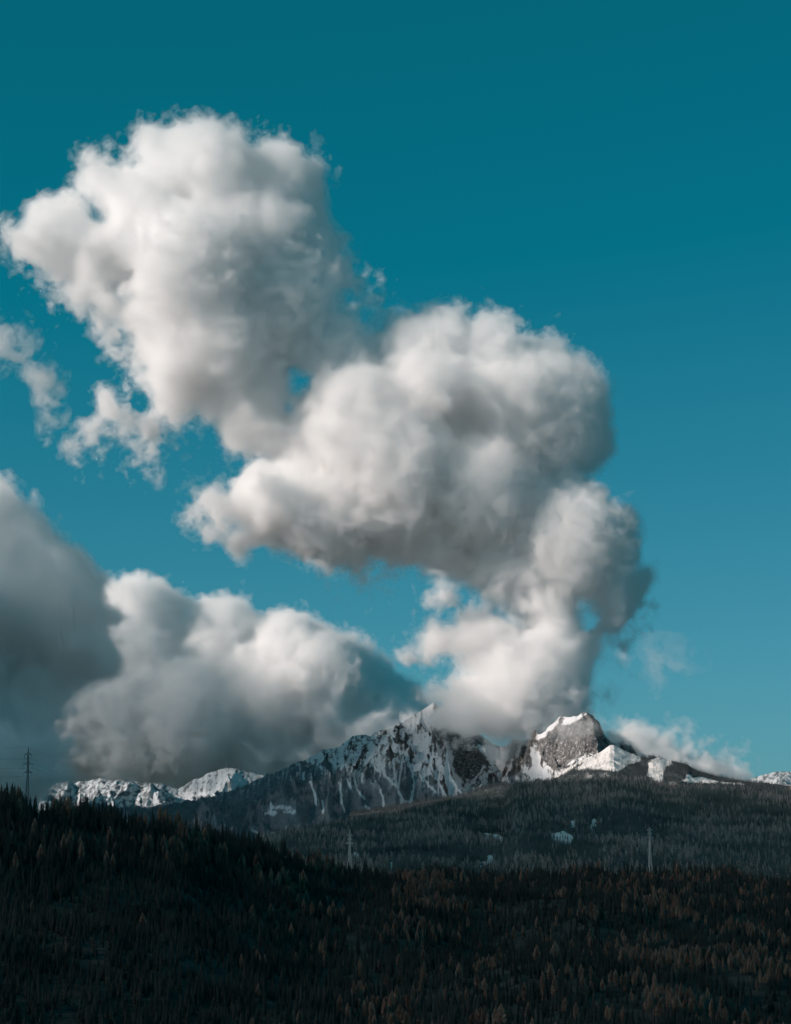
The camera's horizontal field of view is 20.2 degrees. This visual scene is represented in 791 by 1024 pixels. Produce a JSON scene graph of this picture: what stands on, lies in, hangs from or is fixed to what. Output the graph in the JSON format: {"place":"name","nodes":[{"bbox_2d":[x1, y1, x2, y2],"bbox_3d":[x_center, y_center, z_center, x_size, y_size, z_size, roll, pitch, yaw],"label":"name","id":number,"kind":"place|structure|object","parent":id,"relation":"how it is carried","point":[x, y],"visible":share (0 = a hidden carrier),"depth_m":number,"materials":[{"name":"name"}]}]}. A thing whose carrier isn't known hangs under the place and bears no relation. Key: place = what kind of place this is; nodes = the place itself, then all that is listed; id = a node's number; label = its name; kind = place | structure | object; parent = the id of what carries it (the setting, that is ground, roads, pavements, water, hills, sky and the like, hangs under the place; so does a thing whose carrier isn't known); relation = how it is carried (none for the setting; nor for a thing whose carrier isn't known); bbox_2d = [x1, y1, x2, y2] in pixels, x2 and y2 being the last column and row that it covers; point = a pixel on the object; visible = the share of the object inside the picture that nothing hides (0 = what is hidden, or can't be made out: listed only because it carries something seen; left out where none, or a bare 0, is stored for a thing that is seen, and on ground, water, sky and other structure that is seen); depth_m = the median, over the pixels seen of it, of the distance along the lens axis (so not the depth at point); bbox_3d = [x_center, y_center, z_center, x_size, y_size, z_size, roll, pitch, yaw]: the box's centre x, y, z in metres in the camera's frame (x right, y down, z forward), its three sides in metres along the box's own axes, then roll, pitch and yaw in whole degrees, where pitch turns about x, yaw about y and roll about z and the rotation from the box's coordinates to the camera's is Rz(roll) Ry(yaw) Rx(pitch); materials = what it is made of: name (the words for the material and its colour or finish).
{"place":"outdoors","nodes":[
{"label":"outdoors","id":0,"kind":"place"},
{"bbox_2d":[2,768,263,817],"bbox_3d":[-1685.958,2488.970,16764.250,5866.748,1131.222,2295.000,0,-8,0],"label":"snowy ridge","id":1,"kind":"structure","parent":0,"point":[214,783],"depth_m":17112.23,"materials":[{"name":"white snow"}]},
{"bbox_2d":[95,702,638,839],"bbox_3d":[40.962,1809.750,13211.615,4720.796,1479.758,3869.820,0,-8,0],"label":"snowy mountain","id":2,"kind":"structure","parent":0,"point":[450,754],"depth_m":13608.32,"materials":[{"name":"grey stone"}]},
{"bbox_2d":[91,761,538,839],"bbox_3d":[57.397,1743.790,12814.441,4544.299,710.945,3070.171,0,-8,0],"label":"spruce forest","id":3,"kind":"object","parent":2,"relation":"on","point":[246,802],"visible":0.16,"depth_m":13638.32,"materials":[{"name":"green plant"}]},
{"bbox_2d":[0,820,790,1023],"bbox_3d":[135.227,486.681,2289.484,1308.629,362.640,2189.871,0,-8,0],"label":"hill","id":4,"kind":"structure","parent":0,"point":[66,1016],"depth_m":1591.43,"materials":[{"name":"green plant"}]},
{"bbox_2d":[13,852,18,870],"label":"larch tree","id":5,"kind":"object","parent":4,"relation":"on","point":[15,860],"visible":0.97,"depth_m":1697.08,"materials":[{"name":"brown plant"}]},
{"bbox_2d":[23,747,31,820],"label":"power pylon","id":6,"kind":"object","parent":4,"relation":"on","point":[26,771],"visible":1,"depth_m":1786.80,"materials":[{"name":"metal"}]},
{"bbox_2d":[31,818,36,834],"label":"larch tree","id":7,"kind":"object","parent":4,"relation":"on","point":[34,822],"visible":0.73,"depth_m":1799.37,"materials":[{"name":"green plant"}]},
{"bbox_2d":[36,844,43,861],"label":"larch tree","id":8,"kind":"object","parent":4,"relation":"on","point":[41,850],"visible":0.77,"depth_m":1733.90,"materials":[{"name":"brown plant"}]},
{"bbox_2d":[51,797,56,814],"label":"larch tree","id":9,"kind":"object","parent":4,"relation":"on","point":[54,802],"visible":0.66,"depth_m":1913.74,"materials":[{"name":"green plant"}]},
{"bbox_2d":[60,801,68,814],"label":"larch tree","id":10,"kind":"object","parent":4,"relation":"on","point":[65,806],"visible":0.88,"depth_m":1915.29,"materials":[{"name":"green plant"}]},
{"bbox_2d":[66,829,74,847],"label":"larch tree","id":11,"kind":"object","parent":4,"relation":"on","point":[69,835],"visible":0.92,"depth_m":1762.48,"materials":[{"name":"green plant"}]},
{"bbox_2d":[78,840,84,859],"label":"larch tree","id":12,"kind":"object","parent":4,"relation":"on","point":[80,847],"visible":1,"depth_m":1750.89,"materials":[{"name":"brown plant"}]},
{"bbox_2d":[103,850,109,867],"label":"larch tree","id":13,"kind":"object","parent":4,"relation":"on","point":[105,857],"visible":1,"depth_m":1755.86,"materials":[{"name":"brown plant"}]},
{"bbox_2d":[106,826,113,844],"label":"larch tree","id":14,"kind":"object","parent":4,"relation":"on","point":[107,836],"visible":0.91,"depth_m":1855.11,"materials":[{"name":"green plant"}]},
{"bbox_2d":[109,854,115,870],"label":"larch tree","id":15,"kind":"object","parent":4,"relation":"on","point":[113,861],"visible":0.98,"depth_m":1753.59,"materials":[{"name":"green plant"}]},
{"bbox_2d":[140,846,143,862],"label":"larch tree","id":16,"kind":"object","parent":4,"relation":"on","point":[141,852],"visible":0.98,"depth_m":1849.14,"materials":[{"name":"green plant"}]},
{"bbox_2d":[139,913,146,925],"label":"larch tree","id":17,"kind":"object","parent":4,"relation":"on","point":[143,917],"visible":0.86,"depth_m":1601.07,"materials":[{"name":"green plant"}]},
{"bbox_2d":[148,834,153,849],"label":"larch tree","id":18,"kind":"object","parent":4,"relation":"on","point":[150,839],"visible":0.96,"depth_m":1875.33,"materials":[{"name":"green plant"}]},
{"bbox_2d":[157,805,163,823],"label":"larch tree","id":19,"kind":"object","parent":4,"relation":"on","point":[160,812],"visible":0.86,"depth_m":2021.04,"materials":[{"name":"green plant"}]},
{"bbox_2d":[173,815,178,831],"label":"larch tree","id":20,"kind":"object","parent":4,"relation":"on","point":[176,820],"visible":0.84,"depth_m":2015.98,"materials":[{"name":"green plant"}]},
{"bbox_2d":[177,819,183,832],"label":"larch tree","id":21,"kind":"object","parent":4,"relation":"on","point":[180,823],"visible":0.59,"depth_m":2003.04,"materials":[{"name":"brown plant"}]},
{"bbox_2d":[202,825,208,840],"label":"larch tree","id":22,"kind":"object","parent":4,"relation":"on","point":[205,830],"visible":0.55,"depth_m":2038.57,"materials":[{"name":"green plant"}]},
{"bbox_2d":[221,842,227,860],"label":"larch tree","id":23,"kind":"object","parent":4,"relation":"on","point":[225,849],"visible":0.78,"depth_m":2011.65,"materials":[{"name":"green plant"}]},
{"bbox_2d":[238,853,245,868],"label":"larch tree","id":24,"kind":"object","parent":4,"relation":"on","point":[243,860],"visible":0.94,"depth_m":2014.17,"materials":[{"name":"green plant"}]},
{"bbox_2d":[289,923,294,937],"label":"larch tree","id":25,"kind":"object","parent":4,"relation":"on","point":[291,928],"visible":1,"depth_m":1801.88,"materials":[{"name":"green plant"}]},
{"bbox_2d":[299,870,306,882],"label":"larch tree","id":26,"kind":"object","parent":4,"relation":"on","point":[303,875],"visible":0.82,"depth_m":2080.68,"materials":[{"name":"brown plant"}]},
{"bbox_2d":[309,901,314,914],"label":"larch tree","id":27,"kind":"object","parent":4,"relation":"on","point":[312,907],"visible":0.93,"depth_m":1900.87,"materials":[{"name":"brown plant"}]},
{"bbox_2d":[327,904,331,917],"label":"larch tree","id":28,"kind":"object","parent":4,"relation":"on","point":[329,911],"visible":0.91,"depth_m":1903.77,"materials":[{"name":"brown plant"}]},
{"bbox_2d":[330,855,335,868],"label":"larch tree","id":29,"kind":"object","parent":4,"relation":"on","point":[332,862],"visible":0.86,"depth_m":2339.26,"materials":[{"name":"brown plant"}]},
{"bbox_2d":[337,994,343,1011],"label":"larch tree","id":30,"kind":"object","parent":4,"relation":"on","point":[340,1000],"visible":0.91,"depth_m":1475.26,"materials":[{"name":"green plant"}]},
{"bbox_2d":[345,1003,350,1017],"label":"larch tree","id":31,"kind":"object","parent":4,"relation":"on","point":[347,1007],"visible":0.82,"depth_m":1463.34,"materials":[{"name":"brown plant"}]},
{"bbox_2d":[345,831,353,867],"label":"power pylon","id":32,"kind":"object","parent":4,"relation":"on","point":[349,838],"visible":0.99,"depth_m":2570.94,"materials":[{"name":"metal"}]},
{"bbox_2d":[357,959,361,975],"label":"larch tree","id":33,"kind":"object","parent":4,"relation":"on","point":[359,964],"visible":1,"depth_m":1661.23,"materials":[{"name":"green plant"}]},
{"bbox_2d":[362,1000,367,1014],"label":"larch tree","id":34,"kind":"object","parent":4,"relation":"on","point":[364,1005],"visible":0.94,"depth_m":1480.82,"materials":[{"name":"brown plant"}]},
{"bbox_2d":[382,1001,387,1019],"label":"larch tree","id":35,"kind":"object","parent":4,"relation":"on","point":[385,1006],"visible":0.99,"depth_m":1481.62,"materials":[{"name":"brown plant"}]},
{"bbox_2d":[383,921,388,935],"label":"larch tree","id":36,"kind":"object","parent":4,"relation":"on","point":[386,925],"visible":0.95,"depth_m":1847.77,"materials":[{"name":"brown plant"}]},
{"bbox_2d":[387,996,395,1010],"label":"larch tree","id":37,"kind":"object","parent":4,"relation":"on","point":[391,1000],"visible":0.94,"depth_m":1500.34,"materials":[{"name":"brown plant"}]},
{"bbox_2d":[392,919,396,931],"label":"larch tree","id":38,"kind":"object","parent":4,"relation":"on","point":[394,924],"visible":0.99,"depth_m":1859.57,"materials":[{"name":"brown plant"}]},
{"bbox_2d":[0,789,790,1023],"bbox_3d":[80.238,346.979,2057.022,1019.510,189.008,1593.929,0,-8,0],"label":"spruce forest","id":39,"kind":"object","parent":4,"relation":"on","point":[43,920],"visible":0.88,"depth_m":1686.31,"materials":[{"name":"green plant"}]},
{"bbox_2d":[11,820,790,1023],"bbox_3d":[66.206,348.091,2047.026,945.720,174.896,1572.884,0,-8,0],"label":"larch forest","id":40,"kind":"object","parent":4,"relation":"on","point":[673,911],"visible":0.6,"depth_m":1990.83,"materials":[{"name":"plant"}]},
{"bbox_2d":[399,1008,404,1022],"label":"larch tree","id":41,"kind":"object","parent":4,"relation":"on","point":[402,1014],"visible":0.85,"depth_m":1474.11,"materials":[{"name":"brown plant"}]},
{"bbox_2d":[402,869,406,879],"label":"larch tree","id":42,"kind":"object","parent":4,"relation":"on","point":[404,876],"visible":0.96,"depth_m":2402.46,"materials":[{"name":"brown plant"}]},
{"bbox_2d":[403,922,407,936],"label":"larch tree","id":43,"kind":"object","parent":4,"relation":"on","point":[405,927],"visible":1,"depth_m":1853.57,"materials":[{"name":"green plant"}]},
{"bbox_2d":[402,1011,410,1023],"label":"larch tree","id":44,"kind":"object","parent":4,"relation":"on","point":[407,1017],"visible":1,"depth_m":1393.41,"materials":[{"name":"brown plant"}]},
{"bbox_2d":[455,962,462,976],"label":"larch tree","id":45,"kind":"object","parent":4,"relation":"on","point":[459,970],"visible":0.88,"depth_m":1598.64,"materials":[{"name":"brown plant"}]},
{"bbox_2d":[474,974,479,988],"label":"larch tree","id":46,"kind":"object","parent":4,"relation":"on","point":[476,980],"visible":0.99,"depth_m":1558.01,"materials":[{"name":"brown plant"}]},
{"bbox_2d":[475,959,482,972],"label":"larch tree","id":47,"kind":"object","parent":4,"relation":"on","point":[478,966],"visible":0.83,"depth_m":1599.22,"materials":[{"name":"brown plant"}]},
{"bbox_2d":[476,1007,482,1023],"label":"larch tree","id":48,"kind":"object","parent":4,"relation":"on","point":[479,1016],"visible":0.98,"depth_m":1411.34,"materials":[{"name":"brown plant"}]},
{"bbox_2d":[480,1006,489,1023],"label":"larch tree","id":49,"kind":"object","parent":4,"relation":"on","point":[484,1012],"visible":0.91,"depth_m":1406.03,"materials":[{"name":"brown plant"}]},
{"bbox_2d":[488,957,495,969],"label":"larch tree","id":50,"kind":"object","parent":4,"relation":"on","point":[492,964],"visible":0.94,"depth_m":1599.87,"materials":[{"name":"brown plant"}]},
{"bbox_2d":[492,1005,497,1023],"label":"larch tree","id":51,"kind":"object","parent":4,"relation":"on","point":[495,1010],"visible":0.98,"depth_m":1405.48,"materials":[{"name":"brown plant"}]},
{"bbox_2d":[493,983,498,1001],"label":"larch tree","id":52,"kind":"object","parent":4,"relation":"on","point":[495,992],"visible":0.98,"depth_m":1527.87,"materials":[{"name":"brown plant"}]},
{"bbox_2d":[497,946,502,960],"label":"larch tree","id":53,"kind":"object","parent":4,"relation":"on","point":[500,955],"visible":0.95,"depth_m":1833.60,"materials":[{"name":"green plant"}]},
{"bbox_2d":[495,1004,506,1023],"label":"larch tree","id":54,"kind":"object","parent":4,"relation":"on","point":[501,1015],"visible":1,"depth_m":1402.60,"materials":[{"name":"brown plant"}]},
{"bbox_2d":[521,982,526,998],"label":"larch tree","id":55,"kind":"object","parent":4,"relation":"on","point":[523,989],"visible":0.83,"depth_m":1502.47,"materials":[{"name":"brown plant"}]},
{"bbox_2d":[524,1002,531,1021],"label":"larch tree","id":56,"kind":"object","parent":4,"relation":"on","point":[528,1006],"visible":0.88,"depth_m":1405.29,"materials":[{"name":"brown plant"}]},
{"bbox_2d":[533,945,540,960],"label":"larch tree","id":57,"kind":"object","parent":4,"relation":"on","point":[536,952],"visible":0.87,"depth_m":1653.02,"materials":[{"name":"brown plant"}]},
{"bbox_2d":[546,962,554,978],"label":"larch tree","id":58,"kind":"object","parent":4,"relation":"on","point":[550,969],"visible":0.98,"depth_m":1546.89,"materials":[{"name":"brown plant"}]},
{"bbox_2d":[551,975,557,997],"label":"larch tree","id":59,"kind":"object","parent":4,"relation":"on","point":[554,986],"visible":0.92,"depth_m":1493.11,"materials":[{"name":"brown plant"}]},
{"bbox_2d":[550,941,560,956],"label":"larch tree","id":60,"kind":"object","parent":4,"relation":"on","point":[555,944],"visible":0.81,"depth_m":1666.94,"materials":[{"name":"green plant"}]},
{"bbox_2d":[573,1002,578,1018],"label":"larch tree","id":61,"kind":"object","parent":4,"relation":"on","point":[576,1009],"visible":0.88,"depth_m":1397.34,"materials":[{"name":"brown plant"}]},
{"bbox_2d":[579,973,585,990],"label":"larch tree","id":62,"kind":"object","parent":4,"relation":"on","point":[582,979],"visible":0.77,"depth_m":1515.91,"materials":[{"name":"brown plant"}]},
{"bbox_2d":[604,1005,610,1023],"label":"larch tree","id":63,"kind":"object","parent":4,"relation":"on","point":[608,1015],"visible":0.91,"depth_m":1401.62,"materials":[{"name":"brown plant"}]},
{"bbox_2d":[619,947,625,963],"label":"larch tree","id":64,"kind":"object","parent":4,"relation":"on","point":[622,952],"visible":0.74,"depth_m":1628.09,"materials":[{"name":"brown plant"}]},
{"bbox_2d":[620,1006,626,1021],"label":"larch tree","id":65,"kind":"object","parent":4,"relation":"on","point":[622,1013],"visible":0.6,"depth_m":1421.87,"materials":[{"name":"brown plant"}]},
{"bbox_2d":[621,895,626,911],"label":"larch tree","id":66,"kind":"object","parent":4,"relation":"on","point":[624,904],"visible":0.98,"depth_m":2101.74,"materials":[{"name":"brown plant"}]},
{"bbox_2d":[631,972,636,984],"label":"larch tree","id":67,"kind":"object","parent":4,"relation":"on","point":[634,977],"visible":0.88,"depth_m":1537.99,"materials":[{"name":"brown plant"}]},
{"bbox_2d":[635,965,641,979],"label":"larch tree","id":68,"kind":"object","parent":4,"relation":"on","point":[638,969],"visible":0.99,"depth_m":1546.67,"materials":[{"name":"brown plant"}]},
{"bbox_2d":[642,985,650,998],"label":"larch tree","id":69,"kind":"object","parent":4,"relation":"on","point":[646,992],"visible":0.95,"depth_m":1497.37,"materials":[{"name":"brown plant"}]},
{"bbox_2d":[646,827,653,871],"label":"power pylon","id":70,"kind":"object","parent":4,"relation":"on","point":[649,837],"visible":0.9,"depth_m":2817.95,"materials":[{"name":"metal"}]},
{"bbox_2d":[647,992,652,1009],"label":"larch tree","id":71,"kind":"object","parent":4,"relation":"on","point":[649,1000],"visible":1,"depth_m":1481.53,"materials":[{"name":"brown plant"}]},
{"bbox_2d":[654,987,658,1002],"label":"larch tree","id":72,"kind":"object","parent":4,"relation":"on","point":[656,995],"visible":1,"depth_m":1495.29,"materials":[{"name":"brown plant"}]},
{"bbox_2d":[655,957,662,974],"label":"larch tree","id":73,"kind":"object","parent":4,"relation":"on","point":[659,963],"visible":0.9,"depth_m":1570.28,"materials":[{"name":"brown plant"}]},
{"bbox_2d":[655,1000,664,1015],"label":"larch tree","id":74,"kind":"object","parent":4,"relation":"on","point":[659,1006],"visible":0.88,"depth_m":1456.62,"materials":[{"name":"brown plant"}]},
{"bbox_2d":[661,951,666,969],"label":"larch tree","id":75,"kind":"object","parent":4,"relation":"on","point":[663,957],"visible":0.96,"depth_m":1613.91,"materials":[{"name":"brown plant"}]},
{"bbox_2d":[665,948,672,962],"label":"larch tree","id":76,"kind":"object","parent":4,"relation":"on","point":[668,954],"visible":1,"depth_m":1621.49,"materials":[{"name":"brown plant"}]},
{"bbox_2d":[668,987,673,1002],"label":"larch tree","id":77,"kind":"object","parent":4,"relation":"on","point":[671,994],"visible":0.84,"depth_m":1488.84,"materials":[{"name":"brown plant"}]},
{"bbox_2d":[671,994,681,1010],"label":"larch tree","id":78,"kind":"object","parent":4,"relation":"on","point":[676,1000],"visible":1,"depth_m":1464.82,"materials":[{"name":"brown plant"}]},
{"bbox_2d":[678,945,684,961],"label":"larch tree","id":79,"kind":"object","parent":4,"relation":"on","point":[681,953],"visible":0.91,"depth_m":1629.38,"materials":[{"name":"brown plant"}]},
{"bbox_2d":[688,999,695,1012],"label":"larch tree","id":80,"kind":"object","parent":4,"relation":"on","point":[691,1004],"visible":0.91,"depth_m":1465.70,"materials":[{"name":"brown plant"}]},
{"bbox_2d":[695,945,699,960],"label":"larch tree","id":81,"kind":"object","parent":4,"relation":"on","point":[697,951],"visible":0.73,"depth_m":1616.92,"materials":[{"name":"brown plant"}]},
{"bbox_2d":[695,955,701,968],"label":"larch tree","id":82,"kind":"object","parent":4,"relation":"on","point":[698,962],"visible":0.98,"depth_m":1595.70,"materials":[{"name":"brown plant"}]},
{"bbox_2d":[705,949,710,964],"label":"larch tree","id":83,"kind":"object","parent":4,"relation":"on","point":[707,955],"visible":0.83,"depth_m":1609.75,"materials":[{"name":"brown plant"}]},
{"bbox_2d":[708,998,712,1017],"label":"larch tree","id":84,"kind":"object","parent":4,"relation":"on","point":[710,1005],"visible":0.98,"depth_m":1463.44,"materials":[{"name":"brown plant"}]},
{"bbox_2d":[719,995,724,1009],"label":"larch tree","id":85,"kind":"object","parent":4,"relation":"on","point":[720,1002],"visible":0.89,"depth_m":1486.92,"materials":[{"name":"brown plant"}]},
{"bbox_2d":[722,1006,729,1023],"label":"larch tree","id":86,"kind":"object","parent":4,"relation":"on","point":[725,1014],"visible":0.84,"depth_m":1444.42,"materials":[{"name":"brown plant"}]},
{"bbox_2d":[737,949,744,966],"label":"larch tree","id":87,"kind":"object","parent":4,"relation":"on","point":[740,954],"visible":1,"depth_m":1596.09,"materials":[{"name":"brown plant"}]},
{"bbox_2d":[741,1008,749,1023],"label":"larch tree","id":88,"kind":"object","parent":4,"relation":"on","point":[744,1015],"visible":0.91,"depth_m":1450.88,"materials":[{"name":"brown plant"}]},
{"bbox_2d":[754,954,761,970],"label":"larch tree","id":89,"kind":"object","parent":4,"relation":"on","point":[757,962],"visible":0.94,"depth_m":1599.93,"materials":[{"name":"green plant"}]},
{"bbox_2d":[762,943,767,956],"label":"larch tree","id":90,"kind":"object","parent":4,"relation":"on","point":[764,948],"visible":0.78,"depth_m":1912.61,"materials":[{"name":"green plant"}]},
{"bbox_2d":[764,955,769,972],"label":"larch tree","id":91,"kind":"object","parent":4,"relation":"on","point":[767,962],"visible":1,"depth_m":1595.77,"materials":[{"name":"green plant"}]},
{"bbox_2d":[775,947,783,958],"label":"larch tree","id":92,"kind":"object","parent":4,"relation":"on","point":[777,951],"visible":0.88,"depth_m":1899.80,"materials":[{"name":"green plant"}]},
{"bbox_2d":[0,0,790,788],"label":"sky","id":93,"kind":"structure","parent":0,"point":[365,365],"materials":[{"name":"teal"}]},
{"bbox_2d":[269,780,790,883],"bbox_3d":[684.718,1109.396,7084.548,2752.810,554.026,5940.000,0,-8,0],"label":"hill","id":94,"kind":"structure","parent":0,"point":[558,833],"depth_m":6313.12,"materials":[{"name":"green plant"}]},
{"bbox_2d":[251,774,790,881],"bbox_3d":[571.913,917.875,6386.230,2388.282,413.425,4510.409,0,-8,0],"label":"spruce forest","id":95,"kind":"object","parent":94,"relation":"on","point":[548,839],"visible":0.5,"depth_m":6385.60,"materials":[{"name":"green plant"}]},
{"bbox_2d":[358,745,789,813],"bbox_3d":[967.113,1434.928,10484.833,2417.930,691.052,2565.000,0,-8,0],"label":"mountain","id":96,"kind":"structure","parent":0,"point":[615,752],"depth_m":10603.96,"materials":[{"name":"white snow"}]},
{"bbox_2d":[350,745,790,817],"bbox_3d":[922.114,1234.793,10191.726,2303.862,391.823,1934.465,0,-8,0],"label":"spruce forest","id":97,"kind":"object","parent":96,"relation":"on","point":[576,771],"visible":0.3,"depth_m":10496.42,"materials":[{"name":"green plant"}]},
{"bbox_2d":[747,771,790,785],"bbox_3d":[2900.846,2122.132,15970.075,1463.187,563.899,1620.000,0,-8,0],"label":"snow hill","id":98,"kind":"structure","parent":0,"point":[784,778],"depth_m":16215.22,"materials":[{"name":"white snow"}]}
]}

